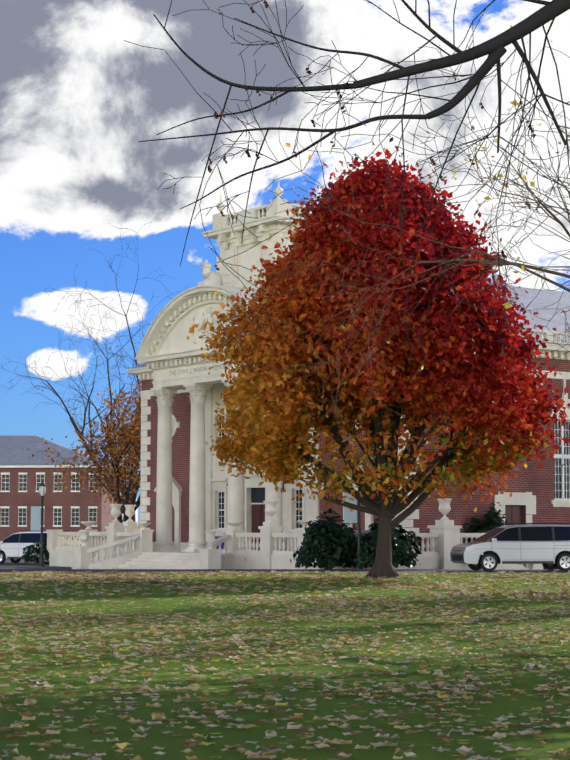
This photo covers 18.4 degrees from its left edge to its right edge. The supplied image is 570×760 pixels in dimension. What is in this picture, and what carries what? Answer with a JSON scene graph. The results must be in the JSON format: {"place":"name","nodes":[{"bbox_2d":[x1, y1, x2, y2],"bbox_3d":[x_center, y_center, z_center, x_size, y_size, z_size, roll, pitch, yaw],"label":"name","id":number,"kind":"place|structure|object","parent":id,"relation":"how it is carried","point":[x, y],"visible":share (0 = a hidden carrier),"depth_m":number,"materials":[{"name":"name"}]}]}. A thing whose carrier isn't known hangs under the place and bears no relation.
{"place":"outdoors","nodes":[
{"label":"outdoors","id":0,"kind":"place"},
{"bbox_2d":[0,545,569,759],"bbox_3d":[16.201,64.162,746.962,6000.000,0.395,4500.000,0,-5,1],"label":"ground","id":1,"kind":"structure","parent":0,"point":[424,740],"depth_m":20.00,"materials":[{"name":"green plant"}]},
{"bbox_2d":[0,436,119,540],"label":"brick hall","id":2,"kind":"structure","parent":1,"relation":"on","point":[22,475],"depth_m":240.27,"materials":[{"name":"brick"}]},
{"bbox_2d":[22,380,141,525],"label":"tree","id":3,"kind":"object","parent":1,"relation":"on","point":[121,437],"visible":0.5,"depth_m":105.98,"materials":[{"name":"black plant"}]},
{"bbox_2d":[0,223,186,523],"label":"bare tree","id":4,"kind":"object","parent":1,"relation":"on","point":[132,499],"visible":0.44,"depth_m":125.93,"materials":[{"name":"brown plant"}]},
{"bbox_2d":[120,492,137,525],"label":"white house","id":5,"kind":"structure","parent":1,"relation":"on","point":[136,514],"depth_m":306.76,"materials":[{"name":"white"}]},
{"bbox_2d":[0,570,569,759],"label":"fallen leaves","id":6,"kind":"object","parent":1,"relation":"on","point":[92,577],"visible":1,"depth_m":25.21,"materials":[{"name":"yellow plant"}]},
{"bbox_2d":[46,179,569,568],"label":"building","id":7,"kind":"structure","parent":1,"relation":"on","point":[199,509],"depth_m":84.67,"materials":[{"name":"stone"}]},
{"bbox_2d":[169,362,244,374],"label":"inscription","id":8,"kind":"object","parent":7,"relation":"attached to","point":[200,369],"visible":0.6,"depth_m":84.07,"materials":[{"name":"beige stone"}]},
{"bbox_2d":[179,26,569,419],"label":"bare tree","id":9,"kind":"object","parent":1,"relation":"on","point":[523,266],"visible":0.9,"depth_m":45.35,"materials":[{"name":"brown plant"}]},
{"bbox_2d":[186,141,569,577],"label":"red maple tree","id":10,"kind":"object","parent":1,"relation":"on","point":[469,380],"visible":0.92,"depth_m":56.18,"materials":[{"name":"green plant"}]},
{"bbox_2d":[0,559,569,572],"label":"road asphalt","id":11,"kind":"structure","parent":0,"point":[7,565],"depth_m":70.71,"materials":[{"name":"grey asphalt"}]},
{"bbox_2d":[31,479,45,566],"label":"lamp post","id":12,"kind":"object","parent":11,"relation":"on","point":[36,518],"visible":1,"depth_m":91.89,"materials":[{"name":"black metal"}]},
{"bbox_2d":[0,530,80,563],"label":"white van","id":13,"kind":"object","parent":11,"relation":"on","point":[12,546],"visible":0.54,"depth_m":98.08,"materials":[{"name":"white paint"}]},
{"bbox_2d":[21,536,72,562],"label":"shrub","id":14,"kind":"object","parent":11,"relation":"on","point":[28,556],"visible":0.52,"depth_m":96.12,"materials":[{"name":"green plant"}]},
{"bbox_2d":[290,508,356,568],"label":"shrub","id":15,"kind":"object","parent":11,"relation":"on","point":[336,537],"visible":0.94,"depth_m":71.04,"materials":[{"name":"green plant"}]},
{"bbox_2d":[344,456,362,569],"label":"lamp post","id":16,"kind":"object","parent":11,"relation":"on","point":[350,517],"visible":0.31,"depth_m":70.62,"materials":[{"name":"black metal"}]},
{"bbox_2d":[351,516,422,568],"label":"shrub","id":17,"kind":"object","parent":11,"relation":"on","point":[402,545],"visible":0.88,"depth_m":69.86,"materials":[{"name":"green plant"}]},
{"bbox_2d":[462,502,507,542],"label":"shrub","id":18,"kind":"object","parent":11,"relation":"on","point":[491,520],"visible":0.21,"depth_m":78.13,"materials":[{"name":"green plant"}]},
{"bbox_2d":[450,523,569,571],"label":"minivan","id":19,"kind":"object","parent":11,"relation":"on","point":[544,544],"visible":1,"depth_m":67.52,"materials":[{"name":"silver metal"}]},
{"bbox_2d":[0,0,569,525],"label":"sky","id":20,"kind":"structure","parent":0,"point":[78,99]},
{"bbox_2d":[124,0,569,377],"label":"overhanging branches","id":21,"kind":"object","parent":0,"point":[494,49],"visible":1,"depth_m":20.82,"materials":[{"name":"black plant"}]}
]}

